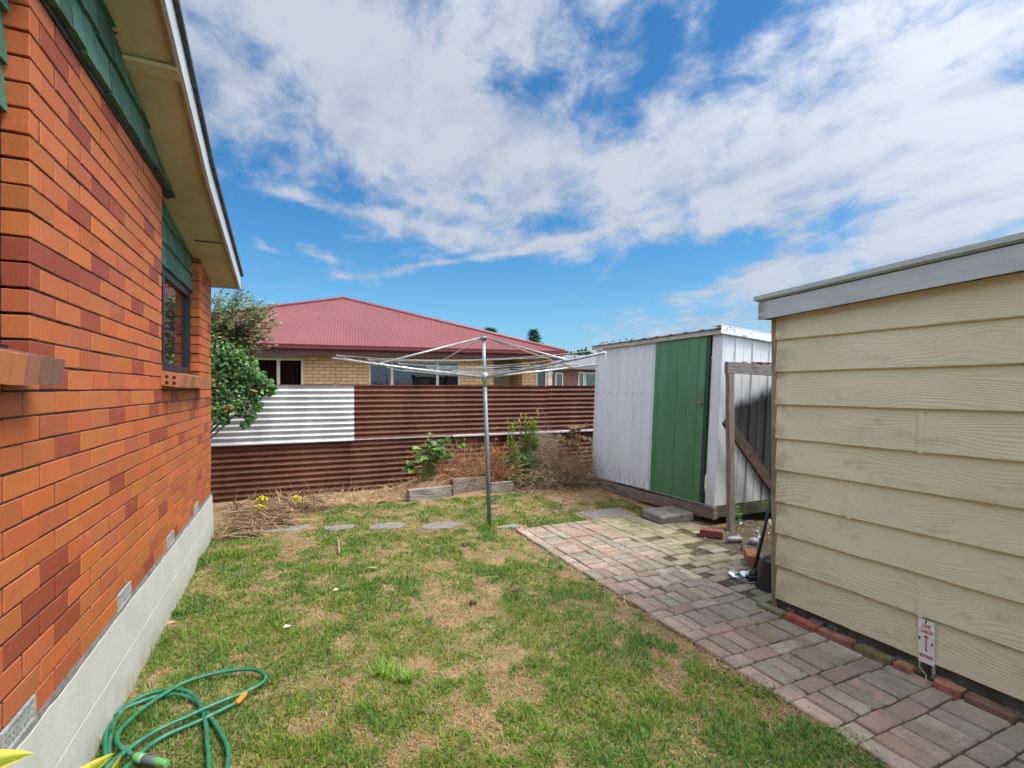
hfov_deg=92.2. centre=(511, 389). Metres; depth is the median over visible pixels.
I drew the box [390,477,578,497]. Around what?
garden bed
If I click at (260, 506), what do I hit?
yellow plant
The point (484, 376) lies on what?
clothes hoist
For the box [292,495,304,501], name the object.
yellow plant
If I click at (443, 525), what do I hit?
stepping stone
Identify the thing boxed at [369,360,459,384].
window
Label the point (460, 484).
garden sleeper
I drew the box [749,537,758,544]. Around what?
bag
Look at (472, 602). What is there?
clod
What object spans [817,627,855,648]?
edging brick
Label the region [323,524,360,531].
stepping stone
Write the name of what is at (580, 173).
sky
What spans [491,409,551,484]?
tall weed
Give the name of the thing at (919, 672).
brick edging
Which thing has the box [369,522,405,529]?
stepping stone
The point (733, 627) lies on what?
path
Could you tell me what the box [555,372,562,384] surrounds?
window
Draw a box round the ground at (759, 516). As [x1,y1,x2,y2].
[682,475,770,525]
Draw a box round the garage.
[753,232,1023,714]
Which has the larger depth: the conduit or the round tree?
the round tree
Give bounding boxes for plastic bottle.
[725,536,742,541]
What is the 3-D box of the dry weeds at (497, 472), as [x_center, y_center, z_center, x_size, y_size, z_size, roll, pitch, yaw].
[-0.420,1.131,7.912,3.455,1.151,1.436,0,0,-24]
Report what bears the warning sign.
attached to the garage
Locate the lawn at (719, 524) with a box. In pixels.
[15,474,882,767]
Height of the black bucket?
0.255 m
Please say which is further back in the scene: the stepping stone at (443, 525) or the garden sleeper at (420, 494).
the garden sleeper at (420, 494)
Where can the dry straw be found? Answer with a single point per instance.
(363, 498)
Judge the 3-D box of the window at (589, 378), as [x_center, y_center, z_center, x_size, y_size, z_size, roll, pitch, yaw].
[3.931,-0.065,24.709,0.681,1.530,0.047,0,0,-24]
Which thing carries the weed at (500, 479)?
on the garden bed at (433, 484)
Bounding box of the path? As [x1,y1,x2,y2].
[516,514,1023,767]
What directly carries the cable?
hanging from the warning sign
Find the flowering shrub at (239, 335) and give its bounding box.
[211,285,282,381]
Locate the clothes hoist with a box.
[332,336,606,526]
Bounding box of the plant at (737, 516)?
[735,506,741,527]
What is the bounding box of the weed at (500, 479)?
[492,472,550,490]
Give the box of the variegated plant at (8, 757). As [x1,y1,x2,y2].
[0,749,121,767]
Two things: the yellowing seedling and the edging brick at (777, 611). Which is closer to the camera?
the edging brick at (777, 611)
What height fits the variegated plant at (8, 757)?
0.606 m
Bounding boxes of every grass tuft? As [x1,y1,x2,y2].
[364,653,398,680]
[389,662,423,684]
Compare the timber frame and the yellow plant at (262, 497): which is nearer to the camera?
the timber frame
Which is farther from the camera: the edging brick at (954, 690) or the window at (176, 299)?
the window at (176, 299)
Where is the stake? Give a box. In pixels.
[450,479,453,495]
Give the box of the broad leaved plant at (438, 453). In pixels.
[402,432,465,482]
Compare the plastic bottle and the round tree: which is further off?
the round tree
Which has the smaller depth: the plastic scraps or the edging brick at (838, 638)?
the edging brick at (838, 638)
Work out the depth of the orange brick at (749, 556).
4.38 m
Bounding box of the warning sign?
[918,618,934,666]
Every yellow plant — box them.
[256,495,267,502]
[257,504,267,512]
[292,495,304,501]
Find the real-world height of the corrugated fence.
1.800 m
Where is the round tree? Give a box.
[569,346,593,354]
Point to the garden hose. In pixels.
(141, 757)
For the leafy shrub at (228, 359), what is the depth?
6.08 m
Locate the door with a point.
(680, 421)
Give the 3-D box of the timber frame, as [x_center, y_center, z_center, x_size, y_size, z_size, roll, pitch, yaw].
[2.982,0.668,5.830,1.314,1.966,0.143,0,0,-24]
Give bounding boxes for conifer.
[483,326,498,332]
[526,328,542,343]
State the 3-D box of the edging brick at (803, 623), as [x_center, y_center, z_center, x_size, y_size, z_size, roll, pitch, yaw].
[1.941,1.586,3.305,0.074,0.097,0.219,0,0,-24]
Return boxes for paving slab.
[577,508,631,519]
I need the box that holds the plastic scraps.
[736,519,770,540]
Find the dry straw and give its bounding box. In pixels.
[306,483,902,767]
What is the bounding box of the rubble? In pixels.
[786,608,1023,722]
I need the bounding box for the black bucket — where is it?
[755,556,770,592]
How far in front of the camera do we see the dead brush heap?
8.00 m
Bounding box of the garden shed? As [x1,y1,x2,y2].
[585,324,770,519]
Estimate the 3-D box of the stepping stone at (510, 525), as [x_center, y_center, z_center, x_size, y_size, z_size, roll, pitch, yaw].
[-0.035,1.608,5.734,0.337,0.033,0.152,0,0,-24]
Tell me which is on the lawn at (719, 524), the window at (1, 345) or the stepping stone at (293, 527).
the stepping stone at (293, 527)
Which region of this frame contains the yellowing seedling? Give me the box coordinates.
[557,422,592,464]
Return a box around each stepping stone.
[261,524,309,532]
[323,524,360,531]
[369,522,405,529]
[421,521,463,528]
[497,524,521,528]
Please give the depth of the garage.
2.79 m
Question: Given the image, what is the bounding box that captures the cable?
[919,660,927,682]
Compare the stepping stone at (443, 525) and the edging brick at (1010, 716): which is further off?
the stepping stone at (443, 525)
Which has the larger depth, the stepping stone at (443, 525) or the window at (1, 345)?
the stepping stone at (443, 525)
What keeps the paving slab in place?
on the lawn at (719, 524)
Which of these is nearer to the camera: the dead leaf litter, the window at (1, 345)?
the window at (1, 345)
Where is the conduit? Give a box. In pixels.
[932,665,935,674]
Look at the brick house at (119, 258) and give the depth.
2.21 m
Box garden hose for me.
[102,667,267,767]
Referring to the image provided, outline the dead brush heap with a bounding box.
[498,419,609,493]
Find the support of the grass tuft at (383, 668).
on the lawn at (719, 524)
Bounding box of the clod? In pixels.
[470,600,476,605]
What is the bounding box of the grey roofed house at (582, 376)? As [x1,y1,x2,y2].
[552,355,595,385]
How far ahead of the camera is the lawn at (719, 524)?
2.94 m
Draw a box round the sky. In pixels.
[180,0,1023,357]
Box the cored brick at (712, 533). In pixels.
[700,527,723,538]
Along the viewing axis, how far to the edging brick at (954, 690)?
2.56 m
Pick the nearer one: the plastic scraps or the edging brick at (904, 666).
the edging brick at (904, 666)
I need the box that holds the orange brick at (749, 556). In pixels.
[744,548,760,567]
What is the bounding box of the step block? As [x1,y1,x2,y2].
[642,506,693,524]
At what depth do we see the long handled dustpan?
4.09 m
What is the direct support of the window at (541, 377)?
in the neighbour house at (312, 338)
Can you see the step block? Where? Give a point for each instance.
(666, 515)
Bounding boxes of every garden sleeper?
[407,484,451,501]
[453,475,485,494]
[490,481,513,492]
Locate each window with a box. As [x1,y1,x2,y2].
[0,344,7,348]
[160,267,192,374]
[227,358,302,384]
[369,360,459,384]
[536,367,546,384]
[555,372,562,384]
[578,372,583,385]
[584,372,594,385]
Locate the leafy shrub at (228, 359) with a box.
[211,341,278,438]
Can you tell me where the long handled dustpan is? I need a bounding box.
[728,492,770,583]
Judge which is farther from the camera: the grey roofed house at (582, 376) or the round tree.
the round tree
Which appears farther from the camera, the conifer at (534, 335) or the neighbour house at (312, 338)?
the conifer at (534, 335)
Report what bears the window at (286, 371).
in the neighbour house at (312, 338)
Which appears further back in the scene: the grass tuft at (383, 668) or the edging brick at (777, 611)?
the edging brick at (777, 611)
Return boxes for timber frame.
[722,362,770,532]
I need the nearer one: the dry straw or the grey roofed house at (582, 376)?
the dry straw
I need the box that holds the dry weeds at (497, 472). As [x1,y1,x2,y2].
[380,426,552,497]
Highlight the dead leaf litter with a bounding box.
[210,480,361,539]
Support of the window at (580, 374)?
in the grey roofed house at (582, 376)
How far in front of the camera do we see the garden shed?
6.29 m
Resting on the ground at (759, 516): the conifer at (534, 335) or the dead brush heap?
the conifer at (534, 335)
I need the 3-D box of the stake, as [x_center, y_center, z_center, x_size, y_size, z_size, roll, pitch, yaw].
[-0.907,1.507,7.425,0.048,0.290,0.053,0,0,-24]
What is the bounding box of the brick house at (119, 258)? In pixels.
[0,0,243,767]
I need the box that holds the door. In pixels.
[650,336,711,502]
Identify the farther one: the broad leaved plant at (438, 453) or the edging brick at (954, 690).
the broad leaved plant at (438, 453)
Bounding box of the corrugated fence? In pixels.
[210,383,594,502]
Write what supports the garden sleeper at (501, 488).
on the lawn at (719, 524)
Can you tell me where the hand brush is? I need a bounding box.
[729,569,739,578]
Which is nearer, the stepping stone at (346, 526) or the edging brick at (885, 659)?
the edging brick at (885, 659)
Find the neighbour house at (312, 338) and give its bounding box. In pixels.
[212,296,568,384]
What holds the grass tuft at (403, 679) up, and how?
on the lawn at (719, 524)
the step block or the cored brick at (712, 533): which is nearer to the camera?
the cored brick at (712, 533)
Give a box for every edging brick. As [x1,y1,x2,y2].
[756,601,786,618]
[784,612,819,632]
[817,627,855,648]
[853,643,894,666]
[893,659,914,674]
[933,677,965,699]
[963,691,1018,725]

